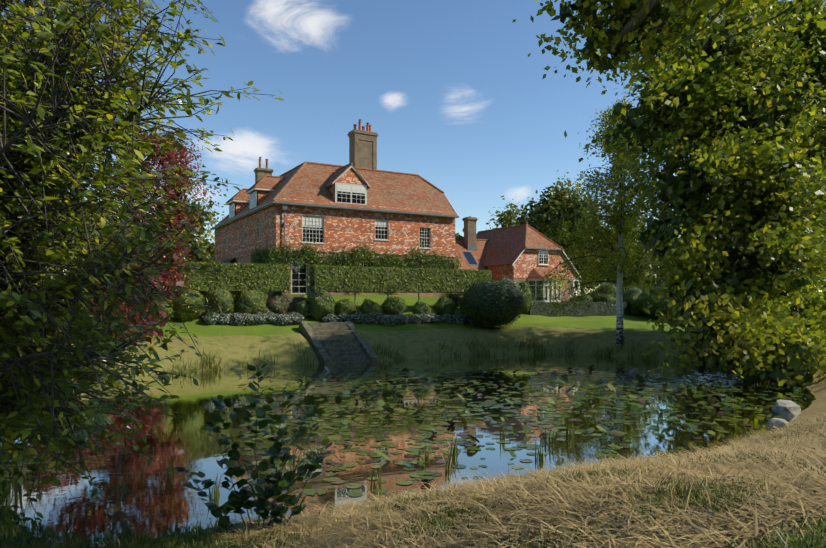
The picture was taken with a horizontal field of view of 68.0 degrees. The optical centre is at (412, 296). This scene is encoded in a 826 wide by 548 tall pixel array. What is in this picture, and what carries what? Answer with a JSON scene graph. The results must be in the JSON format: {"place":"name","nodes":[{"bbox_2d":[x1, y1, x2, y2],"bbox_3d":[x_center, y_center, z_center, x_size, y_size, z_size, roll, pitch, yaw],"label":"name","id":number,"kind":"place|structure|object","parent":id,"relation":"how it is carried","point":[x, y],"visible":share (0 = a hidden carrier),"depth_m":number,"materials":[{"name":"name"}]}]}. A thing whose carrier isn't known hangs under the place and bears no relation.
{"place":"outdoors","nodes":[
{"label":"outdoors","id":0,"kind":"place"},
{"bbox_2d":[219,257,234,262],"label":"slate lean-to","id":1,"kind":"structure","parent":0,"point":[227,260],"depth_m":49.19,"materials":[{"name":"grey stone"}]},
{"bbox_2d":[215,167,455,262],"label":"brick walls","id":2,"kind":"structure","parent":0,"point":[352,229],"depth_m":43.12,"materials":[{"name":"red brick"}]},
{"bbox_2d":[211,165,457,293],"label":"house window frames","id":3,"kind":"structure","parent":2,"relation":"in","point":[230,203],"depth_m":42.78,"materials":[{"name":"white wood"}]},
{"bbox_2d":[303,184,386,227],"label":"window blinds","id":4,"kind":"object","parent":3,"relation":"attached to","point":[314,221],"visible":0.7,"depth_m":41.87,"materials":[{"name":"white fabric"}]},
{"bbox_2d":[227,191,559,299],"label":"windows","id":5,"kind":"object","parent":3,"relation":"in","point":[298,280],"visible":0.42,"depth_m":42.59,"materials":[{"name":"glass"}]},
{"bbox_2d":[214,164,457,226],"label":"house roof","id":6,"kind":"structure","parent":2,"relation":"on","point":[313,182],"depth_m":44.62,"materials":[{"name":"orange tile"}]},
{"bbox_2d":[253,129,377,182],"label":"house chimneys","id":7,"kind":"object","parent":6,"relation":"on","point":[362,149],"visible":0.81,"depth_m":46.49,"materials":[{"name":"beige brick"}]},
{"bbox_2d":[259,121,470,216],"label":"chimney pots","id":8,"kind":"object","parent":7,"relation":"on","point":[368,128],"visible":0.62,"depth_m":46.95,"materials":[{"name":"ceramic"}]},
{"bbox_2d":[226,161,444,203],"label":"roof ridge tiles","id":9,"kind":"object","parent":6,"relation":"on","point":[256,184],"visible":0.79,"depth_m":45.04,"materials":[{"name":"tile"}]},
{"bbox_2d":[230,250,569,300],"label":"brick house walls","id":10,"kind":"structure","parent":0,"point":[245,259],"depth_m":44.52,"materials":[{"name":"red brick"}]},
{"bbox_2d":[0,354,815,545],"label":"pond water","id":11,"kind":"structure","parent":0,"point":[144,497],"depth_m":15.00,"materials":[{"name":"blue liquid"}]},
{"bbox_2d":[0,443,41,498],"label":"shore reeds","id":12,"kind":"object","parent":11,"relation":"on","point":[15,484],"visible":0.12,"depth_m":10.49,"materials":[{"name":"green plant"}]},
{"bbox_2d":[163,420,574,497],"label":"reeds","id":13,"kind":"object","parent":11,"relation":"on","point":[217,492],"visible":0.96,"depth_m":12.13,"materials":[{"name":"green plant"}]},
{"bbox_2d":[102,333,730,380],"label":"shore reeds","id":14,"kind":"object","parent":11,"relation":"on","point":[394,358],"visible":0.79,"depth_m":32.48,"materials":[{"name":"green plant"}]},
{"bbox_2d":[235,365,802,502],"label":"lily pads","id":15,"kind":"object","parent":11,"relation":"on","point":[577,396],"visible":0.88,"depth_m":17.11,"materials":[{"name":"green plant"}]},
{"bbox_2d":[0,294,825,547],"bbox_3d":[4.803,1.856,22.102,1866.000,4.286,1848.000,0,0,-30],"label":"ground","id":16,"kind":"structure","parent":0,"point":[233,345],"depth_m":30.28,"materials":[{"name":"green plant"}]},
{"bbox_2d":[3,449,168,484],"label":"leaves","id":17,"kind":"object","parent":16,"relation":"on","point":[63,463],"visible":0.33,"depth_m":11.42,"materials":[{"name":"plant"}]},
{"bbox_2d":[0,0,284,528],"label":"evergreen tree","id":18,"kind":"object","parent":16,"relation":"on","point":[8,306],"depth_m":5.80,"materials":[{"name":"green plant"}]},
{"bbox_2d":[70,88,227,347],"bbox_3d":[-13.763,-3.651,27.421,11.070,12.706,7.926,0,0,-30],"label":"red maple","id":19,"kind":"object","parent":16,"relation":"on","point":[170,161],"depth_m":27.87,"materials":[{"name":"red plant"}]},
{"bbox_2d":[38,91,190,342],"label":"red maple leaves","id":20,"kind":"object","parent":19,"relation":"attached to","point":[180,283],"visible":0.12,"depth_m":27.87,"materials":[{"name":"red plant"}]},
{"bbox_2d":[136,294,173,319],"bbox_3d":[-12.973,0.462,30.500,2.098,2.066,2.031,0,0,-30],"label":"border shrub","id":21,"kind":"object","parent":16,"relation":"on","point":[168,309],"depth_m":30.05,"materials":[{"name":"green plant"}]},
{"bbox_2d":[112,510,220,544],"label":"grass tufts","id":22,"kind":"object","parent":16,"relation":"on","point":[208,537],"visible":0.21,"depth_m":8.21,"materials":[{"name":"green plant"}]},
{"bbox_2d":[151,127,204,211],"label":"copper beech","id":23,"kind":"object","parent":16,"relation":"on","point":[190,170],"depth_m":76.88,"materials":[{"name":"plant"}]},
{"bbox_2d":[69,261,290,319],"bbox_3d":[-12.809,-0.318,30.955,13.628,3.118,1.010,0,0,-30],"label":"pleached hedge","id":24,"kind":"object","parent":16,"relation":"on","point":[224,279],"depth_m":32.61,"materials":[{"name":"green plant"}]},
{"bbox_2d":[171,287,204,321],"bbox_3d":[-11.636,0.428,31.568,2.087,1.954,1.967,0,0,-30],"label":"border shrub","id":25,"kind":"object","parent":16,"relation":"on","point":[183,310],"depth_m":30.95,"materials":[{"name":"green plant"}]},
{"bbox_2d":[165,194,226,262],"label":"tree","id":26,"kind":"object","parent":16,"relation":"on","point":[202,232],"depth_m":64.48,"materials":[{"name":"green plant"}]},
{"bbox_2d":[176,205,214,262],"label":"tree leaves","id":27,"kind":"object","parent":26,"relation":"attached to","point":[209,249],"visible":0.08,"depth_m":64.66,"materials":[{"name":"plant"}]},
{"bbox_2d":[201,312,218,324],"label":"lavender","id":28,"kind":"object","parent":16,"relation":"on","point":[206,319],"depth_m":31.21,"materials":[{"name":"grey plant"}]},
{"bbox_2d":[202,287,234,315],"bbox_3d":[-10.414,0.318,32.397,2.062,2.011,1.984,0,0,-30],"label":"border shrub","id":29,"kind":"object","parent":16,"relation":"on","point":[219,297],"depth_m":31.79,"materials":[{"name":"green plant"}]},
{"bbox_2d":[217,313,230,324],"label":"lavender","id":30,"kind":"object","parent":16,"relation":"on","point":[225,318],"depth_m":31.51,"materials":[{"name":"plant"}]},
{"bbox_2d":[230,313,243,325],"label":"lavender","id":31,"kind":"object","parent":16,"relation":"on","point":[239,320],"depth_m":31.73,"materials":[{"name":"plant"}]},
{"bbox_2d":[239,313,254,325],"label":"lavender","id":32,"kind":"object","parent":16,"relation":"on","point":[245,323],"depth_m":31.98,"materials":[{"name":"plant"}]},
{"bbox_2d":[233,289,267,314],"bbox_3d":[-8.885,0.342,33.212,2.013,1.941,1.935,0,0,-30],"label":"border shrub","id":33,"kind":"object","parent":16,"relation":"on","point":[250,304],"depth_m":32.58,"materials":[{"name":"green plant"}]},
{"bbox_2d":[174,364,332,530],"bbox_3d":[-2.202,2.110,8.449,2.167,2.367,0.671,0,0,-4],"label":"shrub","id":34,"kind":"object","parent":16,"relation":"on","point":[237,504],"depth_m":8.48,"materials":[{"name":"green plant"}]},
{"bbox_2d":[252,312,267,324],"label":"lavender","id":35,"kind":"object","parent":16,"relation":"on","point":[256,322],"depth_m":32.32,"materials":[{"name":"grey plant"}]},
{"bbox_2d":[252,306,270,313],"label":"border shrub","id":36,"kind":"object","parent":16,"relation":"on","point":[264,311],"depth_m":33.01,"materials":[{"name":"green plant"}]},
{"bbox_2d":[265,311,279,323],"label":"lavender","id":37,"kind":"object","parent":16,"relation":"on","point":[275,316],"depth_m":32.72,"materials":[{"name":"grey plant"}]},
{"bbox_2d":[266,292,289,314],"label":"border shrub","id":38,"kind":"object","parent":16,"relation":"on","point":[281,306],"depth_m":33.70,"materials":[{"name":"green plant"}]},
{"bbox_2d":[276,313,291,325],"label":"lavender","id":39,"kind":"object","parent":16,"relation":"on","point":[286,322],"depth_m":32.82,"materials":[{"name":"plant"}]},
{"bbox_2d":[268,286,314,311],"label":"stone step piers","id":40,"kind":"structure","parent":16,"relation":"on","point":[293,299],"depth_m":36.73,"materials":[{"name":"grey stone"}]},
{"bbox_2d":[289,311,303,324],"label":"lavender","id":41,"kind":"object","parent":16,"relation":"on","point":[298,316],"depth_m":33.33,"materials":[{"name":"grey plant"}]},
{"bbox_2d":[293,300,309,318],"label":"border shrub","id":42,"kind":"object","parent":16,"relation":"on","point":[301,304],"depth_m":34.29,"materials":[{"name":"green plant"}]},
{"bbox_2d":[306,289,334,320],"bbox_3d":[-5.249,0.540,34.816,1.693,2.032,1.608,0,0,-30],"label":"border shrub","id":43,"kind":"object","parent":16,"relation":"on","point":[315,313],"depth_m":34.31,"materials":[{"name":"green plant"}]},
{"bbox_2d":[322,314,338,322],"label":"lavender","id":44,"kind":"object","parent":16,"relation":"on","point":[331,319],"depth_m":34.00,"materials":[{"name":"grey plant"}]},
{"bbox_2d":[299,321,377,364],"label":"stone steps","id":45,"kind":"structure","parent":16,"relation":"on","point":[342,342],"depth_m":31.76,"materials":[{"name":"grey stone"}]},
{"bbox_2d":[338,312,350,321],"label":"lavender","id":46,"kind":"object","parent":16,"relation":"on","point":[343,317],"depth_m":34.54,"materials":[{"name":"grey plant"}]},
{"bbox_2d":[333,299,356,315],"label":"border shrub","id":47,"kind":"object","parent":16,"relation":"on","point":[353,311],"depth_m":35.37,"materials":[{"name":"green plant"}]},
{"bbox_2d":[350,312,363,322],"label":"lavender","id":48,"kind":"object","parent":16,"relation":"on","point":[357,317],"depth_m":35.01,"materials":[{"name":"grey plant"}]},
{"bbox_2d":[363,313,376,323],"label":"lavender","id":49,"kind":"object","parent":16,"relation":"on","point":[370,317],"depth_m":35.26,"materials":[{"name":"grey plant"}]},
{"bbox_2d":[359,298,381,313],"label":"border shrub","id":50,"kind":"object","parent":16,"relation":"on","point":[374,304],"depth_m":35.87,"materials":[{"name":"green plant"}]},
{"bbox_2d":[373,313,383,324],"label":"lavender","id":51,"kind":"object","parent":16,"relation":"on","point":[378,315],"depth_m":35.54,"materials":[{"name":"plant"}]},
{"bbox_2d":[210,119,563,265],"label":"gutters","id":52,"kind":"object","parent":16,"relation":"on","point":[470,247],"visible":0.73,"depth_m":43.52,"materials":[{"name":"metal"}]},
{"bbox_2d":[267,236,461,294],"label":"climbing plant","id":53,"kind":"object","parent":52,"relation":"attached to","point":[388,259],"depth_m":42.25,"materials":[{"name":"green plant"}]},
{"bbox_2d":[250,242,274,263],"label":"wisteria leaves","id":54,"kind":"object","parent":53,"relation":"attached to","point":[259,256],"visible":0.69,"depth_m":41.65,"materials":[{"name":"green plant"}]},
{"bbox_2d":[382,314,397,324],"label":"lavender","id":55,"kind":"object","parent":16,"relation":"on","point":[384,319],"depth_m":35.66,"materials":[{"name":"plant"}]},
{"bbox_2d":[381,296,405,315],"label":"border shrub","id":56,"kind":"object","parent":16,"relation":"on","point":[398,304],"depth_m":36.89,"materials":[{"name":"green plant"}]},
{"bbox_2d":[308,265,491,311],"bbox_3d":[-0.335,-0.319,38.197,12.775,3.103,1.012,0,0,-30],"label":"pleached hedge","id":57,"kind":"object","parent":16,"relation":"on","point":[372,275],"depth_m":37.19,"materials":[{"name":"green plant"}]},
{"bbox_2d":[394,314,407,324],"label":"lavender","id":58,"kind":"object","parent":16,"relation":"on","point":[403,318],"depth_m":36.12,"materials":[{"name":"plant"}]},
{"bbox_2d":[0,417,825,547],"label":"bank grass","id":59,"kind":"structure","parent":16,"relation":"on","point":[195,544],"depth_m":7.00,"materials":[{"name":"beige plant"}]},
{"bbox_2d":[407,314,421,323],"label":"lavender","id":60,"kind":"object","parent":16,"relation":"on","point":[414,318],"depth_m":36.58,"materials":[{"name":"plant"}]},
{"bbox_2d":[411,301,432,314],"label":"border shrub","id":61,"kind":"object","parent":16,"relation":"on","point":[423,309],"depth_m":37.45,"materials":[{"name":"green plant"}]},
{"bbox_2d":[419,313,431,323],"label":"lavender","id":62,"kind":"object","parent":16,"relation":"on","point":[423,318],"depth_m":37.00,"materials":[{"name":"plant"}]},
{"bbox_2d":[429,313,441,323],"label":"lavender","id":63,"kind":"object","parent":16,"relation":"on","point":[432,319],"depth_m":37.28,"materials":[{"name":"plant"}]},
{"bbox_2d":[433,295,456,316],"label":"border shrub","id":64,"kind":"object","parent":16,"relation":"on","point":[450,308],"depth_m":38.63,"materials":[{"name":"green plant"}]},
{"bbox_2d":[441,313,457,324],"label":"lavender","id":65,"kind":"object","parent":16,"relation":"on","point":[448,319],"depth_m":37.74,"materials":[{"name":"plant"}]},
{"bbox_2d":[444,292,460,306],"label":"border shrub","id":66,"kind":"object","parent":16,"relation":"on","point":[456,296],"depth_m":41.25,"materials":[{"name":"green plant"}]},
{"bbox_2d":[453,314,467,324],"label":"lavender","id":67,"kind":"object","parent":16,"relation":"on","point":[460,317],"depth_m":38.10,"materials":[{"name":"plant"}]},
{"bbox_2d":[457,299,466,313],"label":"border shrub","id":68,"kind":"object","parent":16,"relation":"on","point":[459,306],"depth_m":40.12,"materials":[{"name":"green plant"}]},
{"bbox_2d":[465,315,473,323],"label":"lavender","id":69,"kind":"object","parent":16,"relation":"on","point":[466,321],"depth_m":38.57,"materials":[{"name":"plant"}]},
{"bbox_2d":[160,214,825,298],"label":"tree belt","id":70,"kind":"object","parent":16,"relation":"on","point":[457,235],"depth_m":118.52,"materials":[{"name":"green plant"}]},
{"bbox_2d":[459,279,527,328],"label":"topiary dome","id":71,"kind":"structure","parent":16,"relation":"on","point":[496,304],"depth_m":36.80,"materials":[{"name":"green plant"}]},
{"bbox_2d":[486,195,530,229],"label":"tree","id":72,"kind":"object","parent":16,"relation":"on","point":[509,215],"depth_m":95.02,"materials":[{"name":"green plant"}]},
{"bbox_2d":[496,210,520,226],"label":"tree leaves","id":73,"kind":"object","parent":72,"relation":"attached to","point":[507,213],"visible":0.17,"depth_m":95.23,"materials":[{"name":"green plant"}]},
{"bbox_2d":[194,410,825,547],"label":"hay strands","id":74,"kind":"object","parent":16,"relation":"on","point":[665,465],"visible":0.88,"depth_m":6.18,"materials":[{"name":"plant"}]},
{"bbox_2d":[500,277,520,289],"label":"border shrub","id":75,"kind":"object","parent":16,"relation":"on","point":[509,279],"depth_m":41.58,"materials":[{"name":"green plant"}]},
{"bbox_2d":[454,226,579,278],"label":"wing roof","id":76,"kind":"structure","parent":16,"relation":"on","point":[503,247],"depth_m":52.50,"materials":[{"name":"red tile"}]},
{"bbox_2d":[462,217,477,244],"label":"chimney","id":77,"kind":"object","parent":76,"relation":"on","point":[469,230],"visible":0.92,"depth_m":53.84,"materials":[{"name":"brown brick"}]},
{"bbox_2d":[455,222,562,248],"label":"roof ridge tiles","id":78,"kind":"object","parent":76,"relation":"on","point":[526,231],"visible":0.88,"depth_m":53.20,"materials":[{"name":"red tile"}]},
{"bbox_2d":[518,280,531,313],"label":"border shrub","id":79,"kind":"object","parent":16,"relation":"on","point":[525,291],"depth_m":41.88,"materials":[{"name":"green plant"}]},
{"bbox_2d":[511,170,610,291],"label":"tree","id":80,"kind":"object","parent":16,"relation":"on","point":[550,222],"depth_m":85.19,"materials":[{"name":"green plant"}]},
{"bbox_2d":[570,276,574,296],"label":"cream parasol","id":81,"kind":"object","parent":16,"relation":"on","point":[572,293],"visible":0.42,"depth_m":49.61,"materials":[{"name":"beige fabric"}]},
{"bbox_2d":[527,96,674,345],"bbox_3d":[11.344,-4.263,35.041,9.608,14.009,9.813,0,0,-30],"label":"birch tree","id":82,"kind":"object","parent":16,"relation":"on","point":[602,183],"depth_m":34.31,"materials":[{"name":"green plant"}]},
{"bbox_2d":[589,283,622,301],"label":"terrace shrub","id":83,"kind":"object","parent":16,"relation":"on","point":[602,295],"depth_m":47.73,"materials":[{"name":"green plant"}]},
{"bbox_2d":[578,204,672,292],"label":"tree","id":84,"kind":"object","parent":16,"relation":"on","point":[633,279],"depth_m":68.59,"materials":[{"name":"green plant"}]},
{"bbox_2d":[597,212,649,285],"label":"tree leaves","id":85,"kind":"object","parent":84,"relation":"attached to","point":[629,280],"visible":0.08,"depth_m":68.97,"materials":[{"name":"green plant"}]},
{"bbox_2d":[622,285,644,315],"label":"terrace shrub","id":86,"kind":"object","parent":16,"relation":"on","point":[634,300],"depth_m":47.14,"materials":[{"name":"green plant"}]},
{"bbox_2d":[635,285,675,320],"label":"terrace shrub","id":87,"kind":"object","parent":16,"relation":"on","point":[649,301],"depth_m":45.69,"materials":[{"name":"green plant"}]},
{"bbox_2d":[623,245,697,292],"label":"tree","id":88,"kind":"object","parent":16,"relation":"on","point":[663,274],"depth_m":63.04,"materials":[{"name":"green plant"}]},
{"bbox_2d":[564,0,825,388],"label":"oak tree","id":89,"kind":"object","parent":16,"relation":"on","point":[765,314],"depth_m":25.04,"materials":[{"name":"green plant"}]},
{"bbox_2d":[601,0,825,387],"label":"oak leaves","id":90,"kind":"object","parent":89,"relation":"attached to","point":[777,375],"visible":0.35,"depth_m":25.66,"materials":[{"name":"green plant"}]},
{"bbox_2d":[766,418,788,429],"bbox_3d":[9.129,3.236,15.303,0.589,0.385,0.478,0,0,-30],"label":"shore rock","id":91,"kind":"object","parent":16,"relation":"on","point":[772,422],"visible":0.67,"depth_m":15.15,"materials":[{"name":"grey stone"}]},
{"bbox_2d":[771,399,800,415],"bbox_3d":[10.560,3.177,17.297,0.923,0.517,0.642,0,0,-30],"label":"shore rock","id":92,"kind":"object","parent":16,"relation":"on","point":[785,407],"visible":0.92,"depth_m":17.06,"materials":[{"name":"grey stone"}]},
{"bbox_2d":[2,0,825,296],"label":"sky","id":93,"kind":"structure","parent":0,"point":[452,93],"materials":[{"name":"blue"}]},
{"bbox_2d":[486,249,578,279],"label":"tile-hung walls","id":94,"kind":"structure","parent":0,"point":[525,264],"depth_m":50.80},
{"bbox_2d":[512,249,580,301],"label":"wing joinery","id":95,"kind":"object","parent":94,"relation":"attached to","point":[547,285],"visible":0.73,"depth_m":50.31,"materials":[{"name":"white wood"}]},
{"bbox_2d":[528,301,632,316],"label":"hedge","id":96,"kind":"object","parent":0,"point":[539,308],"depth_m":44.45,"materials":[{"name":"green plant"}]},
{"bbox_2d":[568,293,593,301],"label":"terrace shrub","id":97,"kind":"object","parent":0,"point":[590,300],"depth_m":47.61,"materials":[{"name":"green plant"}]},
{"bbox_2d":[512,0,825,115],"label":"tree","id":98,"kind":"object","parent":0,"point":[687,28],"depth_m":14.79,"materials":[{"name":"green plant"}]},
{"bbox_2d":[550,0,731,71],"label":"tree leaves","id":99,"kind":"object","parent":98,"relation":"attached to","point":[603,65],"visible":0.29,"depth_m":15.37,"materials":[{"name":"green plant"}]}
]}

